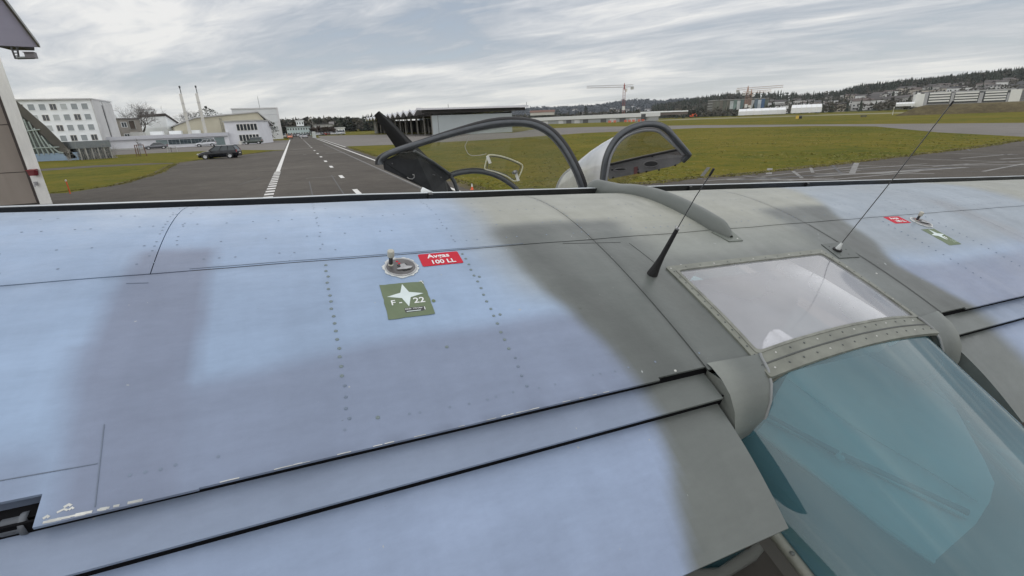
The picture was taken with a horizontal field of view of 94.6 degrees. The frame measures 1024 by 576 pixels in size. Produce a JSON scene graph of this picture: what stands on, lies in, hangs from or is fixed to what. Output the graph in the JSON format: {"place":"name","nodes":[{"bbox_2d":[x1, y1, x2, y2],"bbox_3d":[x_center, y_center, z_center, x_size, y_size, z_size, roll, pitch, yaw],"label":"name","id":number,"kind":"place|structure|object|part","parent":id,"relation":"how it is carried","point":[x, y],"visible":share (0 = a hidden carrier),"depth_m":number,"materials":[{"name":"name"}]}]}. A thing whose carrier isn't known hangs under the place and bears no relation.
{"place":"outdoors","nodes":[
{"label":"outdoors","id":0,"kind":"place"},
{"bbox_2d":[40,163,171,170],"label":"path","id":1,"kind":"structure","parent":0,"point":[99,166],"depth_m":51.07,"materials":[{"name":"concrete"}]},
{"bbox_2d":[0,0,1023,123],"label":"sky","id":2,"kind":"structure","parent":0,"point":[300,58],"materials":[{"name":"grey"}]},
{"bbox_2d":[38,110,1023,193],"bbox_3d":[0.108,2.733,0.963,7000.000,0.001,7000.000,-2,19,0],"label":"ground","id":3,"kind":"structure","parent":0,"point":[447,156],"depth_m":46.73,"materials":[{"name":"green plant"}]},
{"bbox_2d":[16,101,78,160],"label":"arched hall","id":4,"kind":"structure","parent":3,"relation":"on","point":[47,144],"depth_m":68.09,"materials":[{"name":"concrete"}]},
{"bbox_2d":[15,98,120,141],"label":"office building","id":5,"kind":"structure","parent":3,"relation":"on","point":[73,119],"depth_m":104.56,"materials":[{"name":"paint"}]},
{"bbox_2d":[26,104,35,110],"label":"window","id":6,"kind":"structure","parent":5,"relation":"in","point":[31,107],"depth_m":101.11,"materials":[{"name":"glass"}]},
{"bbox_2d":[38,104,46,109],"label":"window","id":7,"kind":"structure","parent":5,"relation":"in","point":[41,106],"depth_m":101.77,"materials":[{"name":"glass"}]},
{"bbox_2d":[41,115,49,120],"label":"window","id":8,"kind":"structure","parent":5,"relation":"in","point":[45,117],"depth_m":102.51,"materials":[{"name":"glass"}]},
{"bbox_2d":[45,125,53,131],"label":"window","id":9,"kind":"structure","parent":5,"relation":"in","point":[50,127],"depth_m":103.25,"materials":[{"name":"glass"}]},
{"bbox_2d":[49,104,57,109],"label":"window","id":10,"kind":"structure","parent":5,"relation":"in","point":[52,106],"depth_m":102.47,"materials":[{"name":"glass"}]},
{"bbox_2d":[52,114,60,120],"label":"window","id":11,"kind":"structure","parent":5,"relation":"in","point":[56,117],"depth_m":103.18,"materials":[{"name":"glass"}]},
{"bbox_2d":[56,125,64,130],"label":"window","id":12,"kind":"structure","parent":5,"relation":"in","point":[59,127],"depth_m":103.91,"materials":[{"name":"glass"}]},
{"bbox_2d":[59,103,67,109],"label":"window","id":13,"kind":"structure","parent":5,"relation":"in","point":[63,106],"depth_m":103.13,"materials":[{"name":"glass"}]},
{"bbox_2d":[59,135,67,141],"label":"window","id":14,"kind":"structure","parent":5,"relation":"in","point":[63,138],"depth_m":104.60,"materials":[{"name":"glass"}]},
{"bbox_2d":[63,114,71,120],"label":"window","id":15,"kind":"structure","parent":5,"relation":"in","point":[66,116],"depth_m":103.83,"materials":[{"name":"glass"}]},
{"bbox_2d":[66,125,74,130],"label":"window","id":16,"kind":"structure","parent":5,"relation":"in","point":[70,127],"depth_m":104.60,"materials":[{"name":"glass"}]},
{"bbox_2d":[70,135,77,140],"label":"window","id":17,"kind":"structure","parent":5,"relation":"in","point":[73,137],"depth_m":105.30,"materials":[{"name":"glass"}]},
{"bbox_2d":[70,103,78,109],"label":"window","id":18,"kind":"structure","parent":5,"relation":"in","point":[74,106],"depth_m":103.78,"materials":[{"name":"glass"}]},
{"bbox_2d":[73,114,81,119],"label":"window","id":19,"kind":"structure","parent":5,"relation":"in","point":[77,116],"depth_m":104.52,"materials":[{"name":"glass"}]},
{"bbox_2d":[77,124,84,130],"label":"window","id":20,"kind":"structure","parent":5,"relation":"in","point":[80,126],"depth_m":105.24,"materials":[{"name":"glass"}]},
{"bbox_2d":[80,103,88,109],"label":"window","id":21,"kind":"structure","parent":5,"relation":"in","point":[84,105],"depth_m":104.47,"materials":[{"name":"glass"}]},
{"bbox_2d":[80,134,88,140],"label":"window","id":22,"kind":"structure","parent":5,"relation":"in","point":[83,137],"depth_m":105.97,"materials":[{"name":"glass"}]},
{"bbox_2d":[84,114,91,119],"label":"window","id":23,"kind":"structure","parent":5,"relation":"in","point":[87,116],"depth_m":105.22,"materials":[{"name":"glass"}]},
{"bbox_2d":[87,124,94,129],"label":"window","id":24,"kind":"structure","parent":5,"relation":"in","point":[90,126],"depth_m":105.91,"materials":[{"name":"glass"}]},
{"bbox_2d":[90,134,98,139],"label":"window","id":25,"kind":"structure","parent":5,"relation":"in","point":[93,136],"depth_m":106.63,"materials":[{"name":"glass"}]},
{"bbox_2d":[101,105,111,136],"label":"stair window","id":26,"kind":"structure","parent":5,"relation":"in","point":[101,105],"depth_m":111.48,"materials":[{"name":"grey glass"}]},
{"bbox_2d":[62,140,112,159],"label":"glass pavilion","id":27,"kind":"structure","parent":3,"relation":"on","point":[79,146],"depth_m":68.87,"materials":[{"name":"glass"}]},
{"bbox_2d":[62,143,117,160],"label":"shrub","id":28,"kind":"object","parent":3,"relation":"on","point":[98,156],"visible":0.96,"depth_m":68.53,"materials":[{"name":"plant"}]},
{"bbox_2d":[116,118,142,135],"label":"apartment house","id":29,"kind":"structure","parent":3,"relation":"on","point":[126,126],"depth_m":124.59,"materials":[{"name":"paint"}]},
{"bbox_2d":[114,102,158,131],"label":"bare tree","id":30,"kind":"object","parent":3,"relation":"on","point":[140,115],"visible":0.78,"depth_m":129.86,"materials":[{"name":"grey plant"}]},
{"bbox_2d":[134,139,146,155],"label":"tree guard","id":31,"kind":"object","parent":3,"relation":"on","point":[139,149],"visible":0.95,"depth_m":72.67,"materials":[{"name":"brown wood"}]},
{"bbox_2d":[7,150,283,205],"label":"apron","id":32,"kind":"object","parent":3,"relation":"on","point":[195,184],"visible":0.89,"depth_m":28.96,"materials":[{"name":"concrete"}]},
{"bbox_2d":[0,0,52,205],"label":"hangar","id":33,"kind":"structure","parent":32,"relation":"on","point":[17,159],"depth_m":21.80,"materials":[{"name":"white concrete"}]},
{"bbox_2d":[10,47,37,58],"bbox_3d":[-20.889,-10.033,20.160,0.964,0.485,0.388,-6,20,-9],"label":"floodlight","id":34,"kind":"object","parent":33,"relation":"attached to","point":[30,55],"visible":1,"depth_m":20.21,"materials":[{"name":"metal"}]},
{"bbox_2d":[25,169,37,175],"bbox_3d":[-22.345,-5.386,22.018,0.380,0.285,0.240,-2,19,0],"label":"alarm box","id":35,"kind":"object","parent":33,"relation":"attached to","point":[32,172],"visible":1,"depth_m":21.95,"materials":[{"name":"red paint"}]},
{"bbox_2d":[197,144,241,158],"bbox_3d":[-35.538,-16.506,57.361,4.574,1.587,2.180,-6,20,-11],"label":"parked car","id":36,"kind":"object","parent":32,"relation":"on","point":[230,151],"visible":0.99,"depth_m":56.68,"materials":[{"name":"black paint"}]},
{"bbox_3d":[-34.937,-17.031,57.319,3.015,0.584,1.693,-6,20,-11],"label":"window","id":37,"kind":"part","parent":36,"relation":"part of","materials":[{"name":"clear glass"}]},
{"bbox_2d":[137,109,154,119],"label":"apartment house","id":38,"kind":"structure","parent":3,"relation":"on","point":[150,110],"depth_m":140.65,"materials":[{"name":"concrete"}]},
{"bbox_2d":[137,113,178,134],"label":"gabled house","id":39,"kind":"structure","parent":3,"relation":"on","point":[164,122],"depth_m":137.09,"materials":[{"name":"paint"}]},
{"bbox_2d":[174,109,198,121],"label":"bare tree","id":40,"kind":"object","parent":3,"relation":"on","point":[183,118],"visible":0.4,"depth_m":157.88,"materials":[{"name":"grey plant"}]},
{"bbox_2d":[112,140,288,154],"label":"yard","id":41,"kind":"structure","parent":3,"relation":"on","point":[278,145],"depth_m":97.50,"materials":[{"name":"concrete"}]},
{"bbox_2d":[143,142,167,149],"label":"parked car","id":42,"kind":"object","parent":41,"relation":"on","point":[156,145],"visible":0.98,"depth_m":108.01,"materials":[{"name":"grey paint"}]},
{"bbox_2d":[106,130,230,150],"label":"workshop building","id":43,"kind":"structure","parent":41,"relation":"on","point":[176,138],"depth_m":114.27,"materials":[{"name":"concrete"}]},
{"bbox_2d":[156,140,167,144],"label":"door panel","id":44,"kind":"structure","parent":43,"relation":"in","point":[161,141],"depth_m":113.77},
{"bbox_2d":[168,139,179,144],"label":"glazed door","id":45,"kind":"structure","parent":43,"relation":"in","point":[176,141],"depth_m":114.65,"materials":[{"name":"grey glass"}]},
{"bbox_2d":[179,139,191,143],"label":"glazed door","id":46,"kind":"structure","parent":43,"relation":"in","point":[182,141],"depth_m":115.55,"materials":[{"name":"grey glass"}]},
{"bbox_2d":[191,138,201,143],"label":"glazed door","id":47,"kind":"structure","parent":43,"relation":"in","point":[198,140],"depth_m":116.44,"materials":[{"name":"grey glass"}]},
{"bbox_2d":[214,137,225,144],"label":"door panel","id":48,"kind":"structure","parent":43,"relation":"in","point":[220,140],"depth_m":118.44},
{"bbox_2d":[178,86,191,133],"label":"chimney","id":49,"kind":"object","parent":41,"relation":"on","point":[185,114],"visible":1,"depth_m":114.68,"materials":[{"name":"metal"}]},
{"bbox_2d":[195,85,207,132],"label":"chimney","id":50,"kind":"object","parent":41,"relation":"on","point":[201,114],"visible":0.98,"depth_m":116.34,"materials":[{"name":"metal"}]},
{"bbox_2d":[194,139,216,146],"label":"parked car","id":51,"kind":"object","parent":41,"relation":"on","point":[207,142],"visible":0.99,"depth_m":112.11,"materials":[{"name":"white paint"}]},
{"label":"window","id":52,"kind":"part","parent":51,"relation":"part of","materials":[{"name":"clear glass"}]},
{"bbox_2d":[222,120,272,144],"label":"office building","id":53,"kind":"structure","parent":41,"relation":"on","point":[239,131],"depth_m":120.02,"materials":[{"name":"paint"}]},
{"bbox_2d":[242,137,263,143],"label":"parked car","id":54,"kind":"object","parent":41,"relation":"on","point":[258,140],"visible":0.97,"depth_m":117.66,"materials":[{"name":"green paint"}]},
{"bbox_2d":[230,96,282,138],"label":"hall","id":55,"kind":"structure","parent":41,"relation":"on","point":[271,114],"depth_m":173.55,"materials":[{"name":"metal"}]},
{"bbox_2d":[191,106,221,117],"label":"bare tree","id":56,"kind":"object","parent":3,"relation":"on","point":[205,110],"visible":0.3,"depth_m":156.39,"materials":[{"name":"grey plant"}]},
{"bbox_2d":[171,111,273,133],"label":"hangar","id":57,"kind":"structure","parent":3,"relation":"on","point":[214,123],"depth_m":122.29,"materials":[{"name":"white paint"}]},
{"bbox_2d":[270,121,278,137],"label":"bare tree","id":58,"kind":"object","parent":3,"relation":"on","point":[273,129],"visible":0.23,"depth_m":158.71,"materials":[{"name":"grey plant"}]},
{"bbox_2d":[286,126,310,134],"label":"terminal building","id":59,"kind":"structure","parent":3,"relation":"on","point":[292,130],"depth_m":248.22,"materials":[{"name":"white paint"}]},
{"bbox_2d":[295,120,303,125],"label":"control building","id":60,"kind":"structure","parent":3,"relation":"on","point":[299,122],"depth_m":260.74,"materials":[{"name":"white paint"}]},
{"bbox_2d":[308,126,335,134],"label":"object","id":61,"kind":"object","parent":3,"relation":"on","point":[325,129],"visible":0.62,"depth_m":247.50,"materials":[{"name":"plant"}]},
{"bbox_2d":[312,124,332,127],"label":"barrack building","id":62,"kind":"structure","parent":3,"relation":"on","point":[322,125],"depth_m":265.07,"materials":[{"name":"white paint"}]},
{"bbox_2d":[280,113,374,133],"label":"forest","id":63,"kind":"object","parent":3,"relation":"on","point":[348,123],"visible":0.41,"depth_m":388.61,"materials":[{"name":"plant"}]},
{"bbox_2d":[335,130,344,134],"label":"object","id":64,"kind":"object","parent":3,"relation":"on","point":[341,132],"visible":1,"depth_m":220.02,"materials":[{"name":"white paint"}]},
{"bbox_2d":[335,127,344,131],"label":"garage building","id":65,"kind":"structure","parent":3,"relation":"on","point":[340,128],"depth_m":250.68,"materials":[{"name":"white paint"}]},
{"bbox_2d":[366,102,527,134],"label":"open shed","id":66,"kind":"structure","parent":3,"relation":"on","point":[438,120],"depth_m":136.61,"materials":[{"name":"white metal"}]},
{"bbox_2d":[530,110,554,115],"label":"gabled house","id":67,"kind":"structure","parent":3,"relation":"on","point":[541,112],"depth_m":487.12,"materials":[{"name":"beige tile"}]},
{"bbox_2d":[533,112,659,123],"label":"long shed","id":68,"kind":"structure","parent":3,"relation":"on","point":[652,116],"depth_m":325.98,"materials":[{"name":"metal"}]},
{"bbox_2d":[589,83,633,113],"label":"tower crane","id":69,"kind":"object","parent":3,"relation":"on","point":[623,107],"visible":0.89,"depth_m":397.99,"materials":[{"name":"metal"}]},
{"bbox_2d":[512,106,717,117],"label":"tree belt","id":70,"kind":"object","parent":3,"relation":"on","point":[693,110],"visible":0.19,"depth_m":534.92,"materials":[{"name":"plant"}]},
{"bbox_2d":[262,135,1023,477],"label":"taxiway","id":71,"kind":"structure","parent":3,"relation":"on","point":[304,165],"depth_m":22.33,"materials":[{"name":"grey asphalt"}]},
{"bbox_2d":[264,139,701,280],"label":"road marking","id":72,"kind":"object","parent":71,"relation":"on","point":[357,191],"visible":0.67,"depth_m":30.73,"materials":[{"name":"paint"}]},
{"bbox_2d":[0,101,1023,575],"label":"airplane","id":73,"kind":"object","parent":71,"relation":"on","point":[528,383],"visible":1,"depth_m":1.17,"materials":[{"name":"paint"}]},
{"bbox_3d":[0.953,0.042,1.557,0.800,0.077,0.472,-7,35,-23],"label":"roof window frame","id":74,"kind":"part","parent":73,"relation":"part of","materials":[{"name":"metal"}]},
{"bbox_2d":[374,111,692,280],"bbox_3d":[0.248,-0.509,5.516,3.676,3.076,3.322,-2,19,0],"label":"training aircraft","id":75,"kind":"object","parent":71,"relation":"on","point":[411,161],"visible":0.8,"depth_m":4.67,"materials":[{"name":"metal"}]},
{"bbox_2d":[94,144,1023,468],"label":"tar joint","id":76,"kind":"object","parent":71,"relation":"on","point":[994,446],"visible":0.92,"depth_m":22.23,"materials":[{"name":"black asphalt"}]},
{"bbox_2d":[319,123,1023,146],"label":"apron","id":77,"kind":"object","parent":3,"relation":"on","point":[1009,129],"visible":0.86,"depth_m":94.53,"materials":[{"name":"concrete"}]},
{"bbox_2d":[742,90,770,108],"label":"tower crane","id":78,"kind":"object","parent":3,"relation":"on","point":[743,94],"visible":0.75,"depth_m":436.41,"materials":[{"name":"metal"}]},
{"bbox_2d":[736,85,782,115],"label":"tower crane","id":79,"kind":"object","parent":3,"relation":"on","point":[749,92],"visible":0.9,"depth_m":418.87,"materials":[{"name":"metal"}]},
{"bbox_2d":[658,112,903,120],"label":"runway","id":80,"kind":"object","parent":3,"relation":"on","point":[781,116],"visible":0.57,"depth_m":267.06,"materials":[{"name":"asphalt"}]},
{"bbox_2d":[738,107,785,115],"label":"storage tent","id":81,"kind":"object","parent":80,"relation":"on","point":[765,111],"visible":1,"depth_m":294.13,"materials":[{"name":"fabric"}]},
{"bbox_2d":[791,104,821,112],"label":"storage tent","id":82,"kind":"object","parent":80,"relation":"on","point":[807,108],"visible":1,"depth_m":267.83,"materials":[{"name":"fabric"}]},
{"bbox_2d":[638,141,1023,272],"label":"apron","id":83,"kind":"object","parent":3,"relation":"on","point":[1011,149],"visible":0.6,"depth_m":23.18,"materials":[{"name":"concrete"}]},
{"bbox_2d":[895,102,914,106],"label":"storage tent","id":84,"kind":"object","parent":3,"relation":"on","point":[905,104],"visible":1,"depth_m":310.04,"materials":[{"name":"fabric"}]},
{"bbox_2d":[896,101,1023,115],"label":"mound","id":85,"kind":"object","parent":3,"relation":"on","point":[991,107],"visible":0.86,"depth_m":146.68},
{"bbox_2d":[911,88,1023,106],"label":"institute building","id":86,"kind":"structure","parent":3,"relation":"on","point":[979,96],"depth_m":298.32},
{"bbox_2d":[659,86,973,118],"bbox_3d":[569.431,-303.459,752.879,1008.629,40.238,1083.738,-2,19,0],"label":"hill","id":87,"kind":"structure","parent":0,"point":[792,113],"depth_m":459.61,"materials":[{"name":"plant"}]},
{"bbox_2d":[640,110,687,114],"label":"shed","id":88,"kind":"structure","parent":87,"relation":"on","point":[673,112],"depth_m":359.20,"materials":[{"name":"metal"}]},
{"bbox_2d":[707,98,768,111],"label":"works building","id":89,"kind":"structure","parent":87,"relation":"on","point":[732,104],"depth_m":450.00,"materials":[{"name":"concrete"}]},
{"bbox_2d":[773,99,785,103],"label":"hillside house","id":90,"kind":"structure","parent":87,"relation":"on","point":[779,101],"depth_m":543.30,"materials":[{"name":"tile"}]},
{"bbox_2d":[770,105,788,112],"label":"hillside house","id":91,"kind":"structure","parent":87,"relation":"on","point":[786,106],"depth_m":448.63,"materials":[{"name":"tile"}]},
{"bbox_2d":[790,100,804,104],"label":"hillside house","id":92,"kind":"structure","parent":87,"relation":"on","point":[798,101],"depth_m":629.48,"materials":[{"name":"tile"}]},
{"bbox_2d":[650,66,1023,117],"bbox_3d":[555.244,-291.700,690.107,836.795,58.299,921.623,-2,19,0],"label":"forest","id":93,"kind":"object","parent":87,"relation":"on","point":[973,79],"visible":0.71,"depth_m":699.33,"materials":[{"name":"green plant"}]},
{"bbox_2d":[834,102,845,111],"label":"hillside house","id":94,"kind":"structure","parent":87,"relation":"on","point":[838,110],"depth_m":426.49,"materials":[{"name":"tile"}]},
{"bbox_2d":[850,98,871,110],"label":"hillside house","id":95,"kind":"structure","parent":87,"relation":"on","point":[855,102],"depth_m":432.62,"materials":[{"name":"tile"}]},
{"bbox_2d":[855,94,866,97],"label":"hillside house","id":96,"kind":"structure","parent":87,"relation":"on","point":[860,95],"depth_m":586.16,"materials":[{"name":"tile"}]},
{"bbox_2d":[865,94,881,97],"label":"hillside house","id":97,"kind":"structure","parent":87,"relation":"on","point":[873,95],"depth_m":518.22,"materials":[{"name":"tile"}]},
{"bbox_2d":[869,99,883,108],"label":"hillside house","id":98,"kind":"structure","parent":87,"relation":"on","point":[873,101],"depth_m":427.82,"materials":[{"name":"tile"}]},
{"bbox_2d":[872,92,887,96],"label":"hillside house","id":99,"kind":"structure","parent":87,"relation":"on","point":[884,93],"depth_m":535.07,"materials":[{"name":"tile"}]},
{"bbox_2d":[888,96,901,99],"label":"hillside house","id":100,"kind":"structure","parent":87,"relation":"on","point":[895,97],"depth_m":451.74,"materials":[{"name":"tile"}]},
{"bbox_2d":[896,86,908,93],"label":"hillside house","id":101,"kind":"structure","parent":87,"relation":"on","point":[901,88],"depth_m":651.73,"materials":[{"name":"tile"}]},
{"bbox_2d":[899,95,912,101],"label":"hillside house","id":102,"kind":"structure","parent":87,"relation":"on","point":[906,97],"depth_m":436.66,"materials":[{"name":"tile"}]},
{"bbox_2d":[908,87,922,94],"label":"hillside house","id":103,"kind":"structure","parent":87,"relation":"on","point":[913,89],"depth_m":572.80,"materials":[{"name":"tile"}]},
{"bbox_2d":[932,85,949,89],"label":"hillside house","id":104,"kind":"structure","parent":87,"relation":"on","point":[936,87],"depth_m":584.53,"materials":[{"name":"tile"}]},
{"bbox_2d":[939,87,948,91],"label":"hillside house","id":105,"kind":"structure","parent":87,"relation":"on","point":[943,88],"depth_m":552.91,"materials":[{"name":"tile"}]},
{"bbox_2d":[946,86,961,91],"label":"hillside house","id":106,"kind":"structure","parent":87,"relation":"on","point":[948,89],"depth_m":536.84,"materials":[{"name":"tile"}]},
{"bbox_2d":[951,87,972,90],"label":"hillside house","id":107,"kind":"structure","parent":87,"relation":"on","point":[957,89],"depth_m":519.85,"materials":[{"name":"tile"}]},
{"bbox_2d":[975,83,994,87],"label":"hillside house","id":108,"kind":"structure","parent":87,"relation":"on","point":[980,84],"depth_m":549.21,"materials":[{"name":"tile"}]},
{"bbox_2d":[985,84,1000,88],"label":"hillside house","id":109,"kind":"structure","parent":87,"relation":"on","point":[996,86],"depth_m":531.90,"materials":[{"name":"tile"}]},
{"bbox_2d":[990,80,1009,88],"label":"hillside house","id":110,"kind":"structure","parent":87,"relation":"on","point":[1003,82],"depth_m":541.34,"materials":[{"name":"tile"}]},
{"bbox_2d":[874,97,890,103],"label":"hillside house","id":111,"kind":"structure","parent":0,"point":[880,98],"depth_m":439.32,"materials":[{"name":"tile"}]},
{"bbox_3d":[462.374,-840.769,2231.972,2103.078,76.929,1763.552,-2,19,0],"label":"hill","id":112,"kind":"structure","parent":0,"visible":0},
{"bbox_2d":[484,97,694,115],"bbox_3d":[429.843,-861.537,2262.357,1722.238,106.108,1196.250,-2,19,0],"label":"forest","id":113,"kind":"object","parent":112,"relation":"on","point":[642,104],"visible":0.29,"depth_m":2283.86,"materials":[{"name":"green plant"}]}
]}

